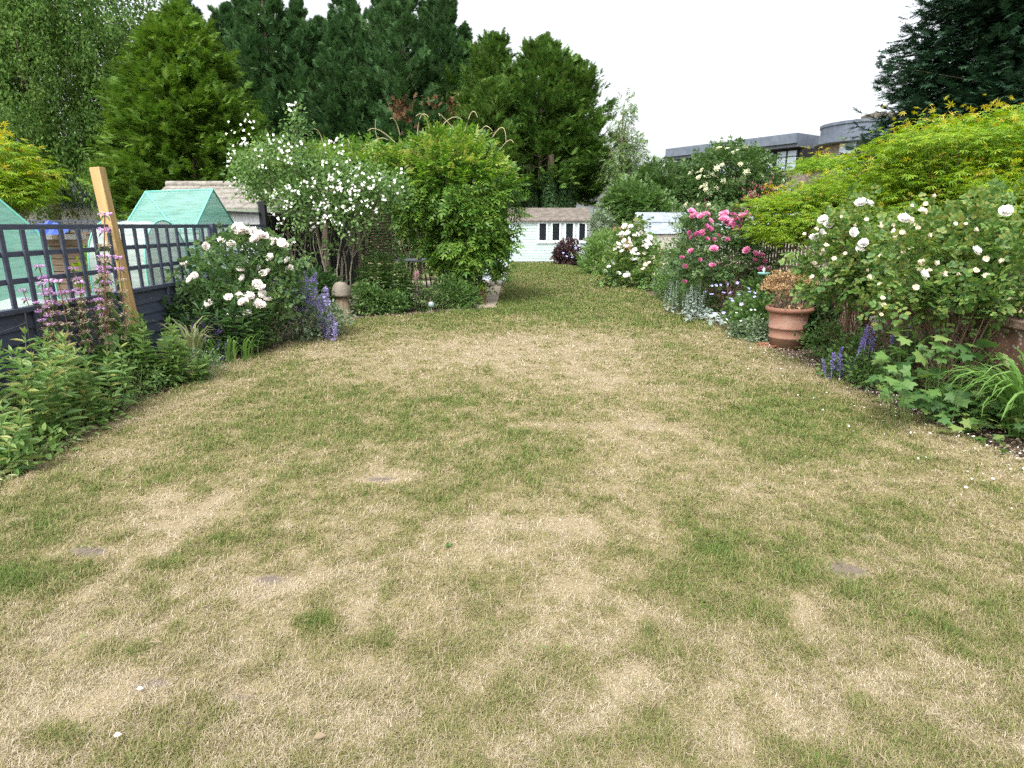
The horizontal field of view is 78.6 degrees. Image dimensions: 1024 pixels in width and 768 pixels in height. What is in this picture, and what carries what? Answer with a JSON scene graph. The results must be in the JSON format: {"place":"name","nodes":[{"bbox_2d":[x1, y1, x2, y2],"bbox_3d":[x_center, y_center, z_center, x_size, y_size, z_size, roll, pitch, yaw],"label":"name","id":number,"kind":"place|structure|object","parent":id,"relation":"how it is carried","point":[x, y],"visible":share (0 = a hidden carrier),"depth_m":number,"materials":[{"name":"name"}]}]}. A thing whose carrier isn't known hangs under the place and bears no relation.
{"place":"outdoors","nodes":[
{"label":"outdoors","id":0,"kind":"place"},
{"bbox_2d":[4,307,446,480],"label":"flower bed soil","id":1,"kind":"structure","parent":0,"point":[413,310],"depth_m":9.51,"materials":[{"name":"soil"}]},
{"bbox_2d":[0,397,45,475],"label":"leafy perennial","id":2,"kind":"object","parent":1,"relation":"on","point":[18,436],"visible":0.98,"depth_m":4.38,"materials":[{"name":"green plant"}]},
{"bbox_2d":[0,326,90,444],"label":"leafy perennial","id":3,"kind":"object","parent":1,"relation":"on","point":[38,402],"visible":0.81,"depth_m":4.95,"materials":[{"name":"green plant"}]},
{"bbox_2d":[0,413,115,484],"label":"cut weeds","id":4,"kind":"object","parent":1,"relation":"on","point":[66,439],"visible":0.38,"depth_m":4.89,"materials":[{"name":"plant"}]},
{"bbox_2d":[0,391,131,481],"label":"ground weed","id":5,"kind":"object","parent":1,"relation":"on","point":[53,444],"visible":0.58,"depth_m":4.81,"materials":[{"name":"green plant"}]},
{"bbox_2d":[14,264,121,407],"bbox_3d":[-4.224,-0.414,5.826,1.033,1.377,0.898,0,14,0],"label":"phlomis","id":6,"kind":"object","parent":1,"relation":"on","point":[48,313],"visible":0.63,"depth_m":5.82,"materials":[{"name":"purple plant"}]},
{"bbox_2d":[29,328,139,426],"bbox_3d":[-3.841,-0.087,5.622,0.821,0.850,1.017,-12,19,-40],"label":"leafy perennial","id":7,"kind":"object","parent":1,"relation":"on","point":[90,390],"visible":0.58,"depth_m":5.60,"materials":[{"name":"green plant"}]},
{"bbox_2d":[62,211,173,393],"bbox_3d":[-4.092,-0.826,6.450,1.021,1.847,1.007,-12,19,-40],"label":"phlomis","id":8,"kind":"object","parent":1,"relation":"on","point":[108,345],"visible":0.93,"depth_m":6.35,"materials":[{"name":"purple plant"}]},
{"bbox_2d":[89,346,172,406],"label":"fine leaved weed","id":9,"kind":"object","parent":1,"relation":"on","point":[133,394],"visible":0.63,"depth_m":6.19,"materials":[{"name":"green plant"}]},
{"bbox_2d":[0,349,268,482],"bbox_3d":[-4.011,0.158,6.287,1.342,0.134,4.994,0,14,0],"label":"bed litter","id":10,"kind":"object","parent":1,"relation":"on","point":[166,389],"visible":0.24,"depth_m":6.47,"materials":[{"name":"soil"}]},
{"bbox_2d":[111,309,192,391],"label":"leafy perennial","id":11,"kind":"object","parent":1,"relation":"on","point":[138,343],"visible":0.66,"depth_m":6.59,"materials":[{"name":"green plant"}]},
{"bbox_2d":[146,344,212,389],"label":"leafy perennial","id":12,"kind":"object","parent":1,"relation":"on","point":[198,374],"visible":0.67,"depth_m":6.89,"materials":[{"name":"green plant"}]},
{"bbox_2d":[152,315,219,364],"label":"grass tuft","id":13,"kind":"object","parent":1,"relation":"on","point":[192,339],"visible":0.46,"depth_m":7.79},
{"bbox_2d":[182,347,228,377],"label":"fine leaved weed","id":14,"kind":"object","parent":1,"relation":"on","point":[214,359],"visible":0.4,"depth_m":7.30,"materials":[{"name":"green plant"}]},
{"bbox_2d":[169,314,257,361],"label":"dark perennial","id":15,"kind":"object","parent":1,"relation":"on","point":[219,331],"visible":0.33,"depth_m":8.15,"materials":[{"name":"green plant"}]},
{"bbox_2d":[158,295,280,356],"bbox_3d":[-4.046,-0.841,8.582,1.760,0.868,1.330,0,14,0],"label":"peony plant","id":16,"kind":"object","parent":1,"relation":"on","point":[256,328],"visible":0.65,"depth_m":8.24,"materials":[{"name":"green plant"}]},
{"bbox_2d":[183,330,272,364],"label":"daylily","id":17,"kind":"object","parent":1,"relation":"on","point":[228,353],"visible":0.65,"depth_m":7.93,"materials":[{"name":"green plant"}]},
{"bbox_2d":[164,222,316,349],"bbox_3d":[-3.821,-1.359,8.845,2.112,1.827,1.543,-11,18,-38],"label":"rose bush","id":18,"kind":"object","parent":1,"relation":"on","point":[266,264],"visible":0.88,"depth_m":8.63,"materials":[{"name":"green plant"}]},
{"bbox_2d":[267,271,357,341],"bbox_3d":[-3.211,-1.223,9.794,1.465,1.180,1.536,0,14,0],"label":"catmint","id":19,"kind":"object","parent":1,"relation":"on","point":[321,311],"visible":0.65,"depth_m":9.50,"materials":[{"name":"green plant"}]},
{"bbox_2d":[220,90,414,313],"bbox_3d":[-3.707,-3.423,12.068,3.894,4.160,1.970,0,14,0],"label":"mock orange","id":20,"kind":"object","parent":1,"relation":"on","point":[308,194],"visible":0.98,"depth_m":11.76,"materials":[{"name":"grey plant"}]},
{"bbox_2d":[296,260,349,316],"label":"evergreen tuft","id":21,"kind":"object","parent":1,"relation":"on","point":[324,279],"visible":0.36,"depth_m":11.97,"materials":[{"name":"green plant"}]},
{"bbox_2d":[331,281,352,317],"bbox_3d":[-3.280,-1.620,12.022,0.400,0.700,0.400,0,14,0],"label":"staddle stone","id":22,"kind":"object","parent":1,"relation":"on","point":[342,291],"visible":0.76,"depth_m":11.90,"materials":[{"name":"beige stone"}]},
{"bbox_2d":[352,248,394,309],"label":"leafy perennial","id":23,"kind":"object","parent":1,"relation":"on","point":[377,269],"visible":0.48,"depth_m":12.52,"materials":[{"name":"green plant"}]},
{"bbox_2d":[348,278,414,315],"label":"perennial","id":24,"kind":"object","parent":1,"relation":"on","point":[381,308],"visible":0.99,"depth_m":12.23,"materials":[{"name":"green plant"}]},
{"bbox_2d":[380,252,417,310],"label":"leafy perennial","id":25,"kind":"object","parent":1,"relation":"on","point":[405,284],"visible":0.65,"depth_m":12.55,"materials":[{"name":"green plant"}]},
{"bbox_2d":[409,272,486,311],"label":"box shrub","id":26,"kind":"object","parent":1,"relation":"on","point":[464,291],"visible":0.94,"depth_m":12.94,"materials":[{"name":"green plant"}]},
{"bbox_2d":[349,281,500,310],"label":"patio","id":27,"kind":"structure","parent":0,"point":[492,298],"depth_m":14.95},
{"bbox_2d":[364,209,393,280],"bbox_3d":[-3.650,-3.704,17.165,0.735,2.100,0.080,0,14,0],"label":"willow hurdle","id":28,"kind":"object","parent":27,"relation":"on","point":[382,246],"visible":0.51,"depth_m":17.08,"materials":[{"name":"wicker"}]},
{"bbox_2d":[313,179,483,300],"bbox_3d":[-2.500,-3.510,15.307,3.800,2.640,3.800,0,14,0],"label":"pergola","id":29,"kind":"object","parent":27,"relation":"on","point":[325,235],"visible":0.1,"depth_m":13.82,"materials":[{"name":"brown wood"}]},
{"bbox_2d":[230,111,533,302],"bbox_3d":[-2.906,-4.070,14.919,6.919,4.152,5.540,0,14,0],"label":"wisteria","id":30,"kind":"object","parent":29,"relation":"on","point":[451,216],"visible":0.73,"depth_m":13.16,"materials":[{"name":"green plant"}]},
{"bbox_2d":[0,259,1023,767],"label":"lawn","id":31,"kind":"structure","parent":0,"point":[516,521],"depth_m":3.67,"materials":[{"name":"plant"}]},
{"bbox_2d":[38,366,938,676],"bbox_3d":[0.183,0.451,5.022,6.389,0.038,5.443,0,14,0],"label":"clover","id":32,"kind":"object","parent":31,"relation":"on","point":[470,564],"visible":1,"depth_m":3.18,"materials":[{"name":"green plant"}]},
{"bbox_2d":[1,383,1023,767],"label":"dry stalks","id":33,"kind":"object","parent":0,"point":[495,591],"visible":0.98,"depth_m":2.72,"materials":[{"name":"plant"}]},
{"bbox_2d":[16,0,1020,228],"label":"sky","id":34,"kind":"structure","parent":0,"point":[700,72],"materials":[{"name":"white"}]},
{"bbox_2d":[277,232,1023,312],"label":"ground","id":35,"kind":"structure","parent":0,"point":[502,290],"depth_m":21.91,"materials":[{"name":"brown soil"}]},
{"bbox_2d":[0,199,59,300],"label":"net cage","id":36,"kind":"object","parent":35,"relation":"on","point":[9,215],"visible":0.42,"depth_m":7.96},
{"bbox_2d":[0,121,73,219],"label":"maple tree","id":37,"kind":"object","parent":35,"relation":"on","point":[17,194],"visible":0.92,"depth_m":10.60,"materials":[{"name":"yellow plant"}]},
{"bbox_2d":[0,293,94,309],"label":"crop cover","id":38,"kind":"object","parent":35,"relation":"on","point":[5,304],"visible":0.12,"depth_m":7.88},
{"bbox_2d":[0,224,126,420],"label":"trellis fence","id":39,"kind":"object","parent":35,"relation":"on","point":[13,316],"visible":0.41,"depth_m":6.08,"materials":[{"name":"wood"}]},
{"bbox_2d":[29,220,100,294],"bbox_3d":[-9.460,-2.646,13.629,1.840,1.795,0.081,0,14,0],"label":"lap fence","id":40,"kind":"object","parent":35,"relation":"on","point":[58,263],"visible":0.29,"depth_m":13.58,"materials":[{"name":"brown wood"}]},
{"bbox_2d":[15,180,127,238],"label":"shrub","id":41,"kind":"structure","parent":35,"relation":"on","point":[87,212],"depth_m":25.14,"materials":[{"name":"plant"}]},
{"bbox_2d":[0,0,175,238],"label":"birch tree","id":42,"kind":"object","parent":35,"relation":"on","point":[48,67],"visible":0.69,"depth_m":21.09,"materials":[{"name":"green plant"}]},
{"bbox_2d":[89,167,142,337],"bbox_3d":[-4.582,-1.263,7.335,0.115,2.430,0.115,-4,14,1],"label":"fence post","id":43,"kind":"object","parent":35,"relation":"on","point":[102,189],"visible":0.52,"depth_m":7.17,"materials":[{"name":"wood"}]},
{"bbox_2d":[87,219,188,293],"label":"fleece tunnel","id":44,"kind":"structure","parent":35,"relation":"on","point":[91,260],"depth_m":9.25,"materials":[{"name":"fabric"}]},
{"bbox_2d":[118,224,219,364],"bbox_3d":[-4.588,-1.267,8.604,0.085,1.805,2.260,0,14,0],"label":"trellis fence","id":45,"kind":"object","parent":35,"relation":"on","point":[148,304],"visible":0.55,"depth_m":8.06,"materials":[{"name":"wood"}]},
{"bbox_2d":[76,0,276,219],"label":"golden conifer","id":46,"kind":"object","parent":35,"relation":"on","point":[178,75],"visible":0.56,"depth_m":18.20,"materials":[{"name":"green plant"}]},
{"bbox_2d":[127,189,239,275],"bbox_3d":[-6.505,-2.574,12.192,1.650,2.366,1.836,0,14,0],"label":"net cage","id":47,"kind":"object","parent":35,"relation":"on","point":[195,206],"visible":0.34,"depth_m":11.67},
{"bbox_2d":[196,0,266,166],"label":"cypress tree","id":48,"kind":"object","parent":35,"relation":"on","point":[223,17],"visible":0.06,"depth_m":33.76,"materials":[{"name":"green plant"}]},
{"bbox_2d":[162,181,318,262],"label":"tiled shed","id":49,"kind":"structure","parent":35,"relation":"on","point":[225,195],"depth_m":16.13,"materials":[{"name":"tile"}]},
{"bbox_2d":[226,201,272,272],"bbox_3d":[-4.881,-2.278,11.731,0.682,2.220,0.200,0,14,0],"label":"fence post","id":50,"kind":"object","parent":35,"relation":"on","point":[262,213],"visible":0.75,"depth_m":11.49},
{"bbox_2d":[172,0,369,172],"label":"cypress tree","id":51,"kind":"object","parent":35,"relation":"on","point":[247,39],"visible":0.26,"depth_m":32.08,"materials":[{"name":"green plant"}]},
{"bbox_2d":[267,213,305,310],"bbox_3d":[-4.590,-2.526,12.825,0.100,1.860,1.984,0,14,0],"label":"boarded fence","id":52,"kind":"object","parent":35,"relation":"on","point":[273,221],"visible":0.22,"depth_m":12.72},
{"bbox_2d":[242,0,370,238],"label":"cypress tree","id":53,"kind":"object","parent":35,"relation":"on","point":[300,66],"visible":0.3,"depth_m":32.39,"materials":[{"name":"green plant"}]},
{"bbox_2d":[302,215,330,292],"bbox_3d":[-4.590,-3.020,14.764,0.100,1.860,1.984,0,14,0],"label":"boarded fence","id":54,"kind":"object","parent":35,"relation":"on","point":[318,256],"visible":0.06,"depth_m":14.45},
{"bbox_2d":[328,217,351,285],"bbox_3d":[-4.590,-3.514,16.701,0.100,1.860,1.984,0,14,0],"label":"boarded fence","id":55,"kind":"object","parent":35,"relation":"on","point":[334,260],"visible":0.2,"depth_m":16.68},
{"bbox_2d":[290,0,412,252],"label":"cypress tree","id":56,"kind":"object","parent":35,"relation":"on","point":[354,32],"visible":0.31,"depth_m":32.00,"materials":[{"name":"green plant"}]},
{"bbox_2d":[349,217,366,283],"bbox_3d":[-4.590,-4.008,18.640,0.100,1.860,1.984,0,14,0],"label":"boarded fence","id":57,"kind":"object","parent":35,"relation":"on","point":[355,264],"visible":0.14,"depth_m":18.27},
{"bbox_2d":[326,198,440,260],"bbox_3d":[-11.886,-7.764,30.544,18.019,3.928,3.402,-2,14,-6],"label":"background hedge","id":58,"kind":"object","parent":35,"relation":"on","point":[398,248],"visible":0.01,"depth_m":30.84,"materials":[{"name":"green plant"}]},
{"bbox_2d":[336,0,473,253],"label":"cypress tree","id":59,"kind":"object","parent":35,"relation":"on","point":[394,25],"visible":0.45,"depth_m":30.87,"materials":[{"name":"green plant"}]},
{"bbox_2d":[371,207,478,278],"bbox_3d":[-2.704,-4.657,20.121,3.790,2.661,1.987,0,14,0],"label":"patio shrub","id":60,"kind":"object","parent":35,"relation":"on","point":[407,256],"visible":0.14,"depth_m":20.12,"materials":[{"name":"green plant"}]},
{"bbox_2d":[377,0,474,245],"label":"cypress tree","id":61,"kind":"object","parent":35,"relation":"on","point":[429,13],"visible":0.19,"depth_m":31.80,"materials":[{"name":"green plant"}]},
{"bbox_2d":[421,40,502,128],"bbox_3d":[-2.746,-12.534,33.967,5.184,11.326,5.348,0,14,0],"label":"cypress tree","id":62,"kind":"object","parent":35,"relation":"on","point":[450,77],"visible":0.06,"depth_m":31.88,"materials":[{"name":"green plant"}]},
{"bbox_2d":[438,25,549,187],"bbox_3d":[-0.469,-12.132,32.502,7.044,11.270,5.706,-12,18,-38],"label":"cypress tree","id":63,"kind":"object","parent":35,"relation":"on","point":[490,53],"visible":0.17,"depth_m":30.30,"materials":[{"name":"green plant"}]},
{"bbox_2d":[457,30,595,206],"bbox_3d":[0.737,-11.507,30.873,6.753,10.870,6.442,0,14,0],"label":"cypress tree","id":64,"kind":"object","parent":35,"relation":"on","point":[544,58],"visible":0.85,"depth_m":29.37,"materials":[{"name":"green plant"}]},
{"bbox_2d":[516,164,540,207],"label":"ivy","id":65,"kind":"object","parent":35,"relation":"on","point":[534,202],"visible":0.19,"depth_m":30.83,"materials":[{"name":"green plant"}]},
{"bbox_2d":[507,208,590,262],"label":"summerhouse","id":66,"kind":"structure","parent":35,"relation":"on","point":[546,229],"depth_m":28.53,"materials":[{"name":"white paint"}]},
{"bbox_2d":[540,154,559,207],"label":"ivy","id":67,"kind":"object","parent":35,"relation":"on","point":[549,197],"visible":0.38,"depth_m":30.48,"materials":[{"name":"green plant"}]},
{"bbox_2d":[557,159,577,207],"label":"ivy","id":68,"kind":"object","parent":35,"relation":"on","point":[567,201],"visible":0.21,"depth_m":30.80,"materials":[{"name":"green plant"}]},
{"bbox_2d":[530,53,620,206],"bbox_3d":[3.240,-11.488,32.088,5.709,10.235,5.140,10,18,35],"label":"cypress tree","id":69,"kind":"object","parent":35,"relation":"on","point":[584,79],"visible":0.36,"depth_m":30.57,"materials":[{"name":"green plant"}]},
{"bbox_2d":[593,86,652,185],"bbox_3d":[5.600,-10.183,30.498,3.576,8.471,2.338,0,14,0],"label":"ash tree","id":70,"kind":"object","parent":35,"relation":"on","point":[621,140],"visible":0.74,"depth_m":29.88,"materials":[{"name":"green plant"}]},
{"bbox_2d":[594,172,665,226],"bbox_3d":[5.517,-7.646,29.018,3.580,4.294,3.647,0,14,0],"label":"walnut tree","id":71,"kind":"object","parent":35,"relation":"on","point":[618,188],"visible":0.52,"depth_m":28.16,"materials":[{"name":"green plant"}]},
{"bbox_2d":[606,179,684,227],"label":"walnut tree","id":72,"kind":"object","parent":35,"relation":"on","point":[666,205],"visible":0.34,"depth_m":27.66,"materials":[{"name":"green plant"}]},
{"bbox_2d":[627,154,703,202],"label":"walnut tree","id":73,"kind":"object","parent":35,"relation":"on","point":[655,171],"visible":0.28,"depth_m":28.92,"materials":[{"name":"green plant"}]},
{"bbox_2d":[632,212,824,269],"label":"allotment shed","id":74,"kind":"structure","parent":35,"relation":"on","point":[660,228],"depth_m":24.26,"materials":[{"name":"wood"}]},
{"bbox_2d":[668,135,791,212],"bbox_3d":[9.789,-8.197,28.293,5.647,5.709,4.518,0,14,0],"label":"elder tree","id":75,"kind":"object","parent":35,"relation":"on","point":[725,186],"visible":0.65,"depth_m":27.28,"materials":[{"name":"green plant"}]},
{"bbox_2d":[665,112,899,244],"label":"office block","id":76,"kind":"structure","parent":35,"relation":"on","point":[792,145],"depth_m":50.24,"materials":[{"name":"grey concrete"}]},
{"bbox_2d":[776,149,798,171],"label":"window","id":77,"kind":"structure","parent":76,"relation":"in","point":[786,154],"depth_m":51.16,"materials":[{"name":"glass"}]},
{"bbox_2d":[731,144,928,267],"bbox_3d":[5.279,-2.421,10.237,2.870,3.077,3.182,-13,19,-41],"label":"maple tree","id":78,"kind":"object","parent":35,"relation":"on","point":[806,206],"visible":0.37,"depth_m":10.17,"materials":[{"name":"green plant"}]},
{"bbox_2d":[643,249,1023,410],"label":"brick wall","id":79,"kind":"structure","parent":35,"relation":"on","point":[1012,339],"depth_m":6.40,"materials":[{"name":"brick"}]},
{"bbox_2d":[759,229,806,276],"bbox_3d":[4.725,-2.346,10.986,0.050,0.780,1.850,0,14,0],"label":"picket fence","id":80,"kind":"object","parent":79,"relation":"on","point":[784,266],"visible":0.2,"depth_m":10.82,"materials":[{"name":"brown wood"}]},
{"bbox_2d":[822,94,1023,292],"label":"maple tree","id":81,"kind":"object","parent":35,"relation":"on","point":[946,168],"visible":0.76,"depth_m":7.48,"materials":[{"name":"green plant"}]},
{"bbox_2d":[838,0,1023,275],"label":"cedar tree","id":82,"kind":"object","parent":35,"relation":"on","point":[980,54],"visible":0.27,"depth_m":20.44,"materials":[{"name":"green plant"}]},
{"bbox_2d":[573,264,1023,462],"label":"flower bed soil","id":83,"kind":"structure","parent":0,"point":[1010,440],"depth_m":6.06,"materials":[{"name":"soil"}]},
{"bbox_2d":[549,237,584,264],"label":"purple shrub","id":84,"kind":"object","parent":83,"relation":"on","point":[560,248],"visible":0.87,"depth_m":27.04,"materials":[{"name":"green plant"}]},
{"bbox_2d":[582,207,616,251],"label":"tall shrub","id":85,"kind":"object","parent":83,"relation":"on","point":[602,215],"visible":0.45,"depth_m":26.17,"materials":[{"name":"green plant"}]},
{"bbox_2d":[576,226,626,274],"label":"rounded shrub","id":86,"kind":"object","parent":83,"relation":"on","point":[589,259],"visible":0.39,"depth_m":21.50,"materials":[{"name":"green plant"}]},
{"bbox_2d":[587,213,674,291],"bbox_3d":[3.562,-3.657,17.538,2.616,2.227,2.110,8,16,29],"label":"rose bush","id":87,"kind":"object","parent":83,"relation":"on","point":[639,267],"visible":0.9,"depth_m":17.32,"materials":[{"name":"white plant"}]},
{"bbox_2d":[644,261,708,309],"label":"perennial","id":88,"kind":"object","parent":83,"relation":"on","point":[660,286],"visible":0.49,"depth_m":14.18,"materials":[{"name":"green plant"}]},
{"bbox_2d":[648,194,718,288],"bbox_3d":[3.825,-2.945,13.660,1.542,2.368,1.334,0,14,0],"label":"artemisia","id":89,"kind":"object","parent":83,"relation":"on","point":[679,268],"visible":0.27,"depth_m":13.63,"materials":[{"name":"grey plant"}]},
{"bbox_2d":[663,280,730,325],"bbox_3d":[3.539,-1.514,11.612,1.045,0.690,3.510,0,14,0],"label":"lambs ear","id":90,"kind":"object","parent":83,"relation":"on","point":[699,313],"visible":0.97,"depth_m":11.55},
{"bbox_2d":[677,285,724,313],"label":"perennial","id":91,"kind":"object","parent":83,"relation":"on","point":[707,304],"visible":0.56,"depth_m":12.15,"materials":[{"name":"green plant"}]},
{"bbox_2d":[663,195,798,313],"bbox_3d":[4.023,-2.343,11.551,2.346,2.250,1.611,6,16,24],"label":"rose bush","id":92,"kind":"object","parent":83,"relation":"on","point":[734,241],"visible":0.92,"depth_m":11.38,"materials":[{"name":"pink plant"}]},
{"bbox_2d":[704,281,780,337],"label":"geranium","id":93,"kind":"object","parent":83,"relation":"on","point":[752,302],"visible":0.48,"depth_m":9.90,"materials":[{"name":"green plant"}]},
{"bbox_2d":[724,309,768,341],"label":"geranium","id":94,"kind":"object","parent":83,"relation":"on","point":[755,333],"visible":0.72,"depth_m":9.44,"materials":[{"name":"green plant"}]},
{"bbox_2d":[736,265,789,313],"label":"wall plant","id":95,"kind":"object","parent":83,"relation":"on","point":[751,283],"depth_m":10.78,"materials":[{"name":"green plant"}]},
{"bbox_2d":[765,304,814,349],"bbox_3d":[3.980,-0.827,9.025,0.650,0.585,0.650,0,14,0],"label":"terracotta pot","id":96,"kind":"object","parent":83,"relation":"on","point":[783,324],"visible":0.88,"depth_m":8.83,"materials":[{"name":"ceramic"}]},
{"bbox_2d":[756,267,823,308],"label":"dried hydrangea","id":97,"kind":"object","parent":96,"relation":"on","point":[775,284],"visible":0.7,"depth_m":8.79,"materials":[{"name":"brown plant"}]},
{"bbox_2d":[759,273,843,350],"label":"wall plant","id":98,"kind":"object","parent":83,"relation":"on","point":[813,322],"depth_m":8.94,"materials":[{"name":"green plant"}]},
{"bbox_2d":[793,314,854,359],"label":"weedy shrub","id":99,"kind":"object","parent":83,"relation":"on","point":[825,346],"visible":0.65,"depth_m":8.14,"materials":[{"name":"green plant"}]},
{"bbox_2d":[778,181,928,364],"bbox_3d":[3.929,-1.193,7.123,1.720,2.204,1.493,0,14,0],"label":"rose bush","id":100,"kind":"object","parent":83,"relation":"on","point":[856,241],"visible":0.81,"depth_m":6.97,"materials":[{"name":"green plant"}]},
{"bbox_2d":[815,329,917,390],"bbox_3d":[3.914,-0.130,7.027,0.905,0.853,1.291,0,14,0],"label":"salvia","id":101,"kind":"object","parent":83,"relation":"on","point":[861,367],"visible":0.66,"depth_m":6.98,"materials":[{"name":"green plant"}]},
{"bbox_2d":[768,346,1023,462],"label":"bed litter","id":102,"kind":"object","parent":83,"relation":"on","point":[878,394],"visible":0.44,"depth_m":5.95,"materials":[{"name":"soil"}]},
{"bbox_2d":[837,319,968,385],"bbox_3d":[4.162,-0.326,6.729,1.042,0.830,1.198,0,14,0],"label":"salvia","id":103,"kind":"object","parent":83,"relation":"on","point":[909,349],"visible":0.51,"depth_m":6.78,"materials":[{"name":"green plant"}]},
{"bbox_2d":[840,176,1023,389],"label":"rose bush","id":104,"kind":"object","parent":83,"relation":"on","point":[964,277],"visible":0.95,"depth_m":5.69,"materials":[{"name":"green plant"}]},
{"bbox_2d":[859,364,1023,452],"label":"anemone","id":105,"kind":"object","parent":83,"relation":"on","point":[940,404],"visible":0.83,"depth_m":5.29,"materials":[{"name":"green plant"}]},
{"bbox_2d":[871,330,1023,439],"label":"anemone","id":106,"kind":"object","parent":83,"relation":"on","point":[880,357],"visible":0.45,"depth_m":5.59,"materials":[{"name":"green plant"}]},
{"bbox_2d":[939,347,1023,438],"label":"daylily","id":107,"kind":"object","parent":83,"relation":"on","point":[1008,393],"visible":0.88,"depth_m":5.14,"materials":[{"name":"green plant"}]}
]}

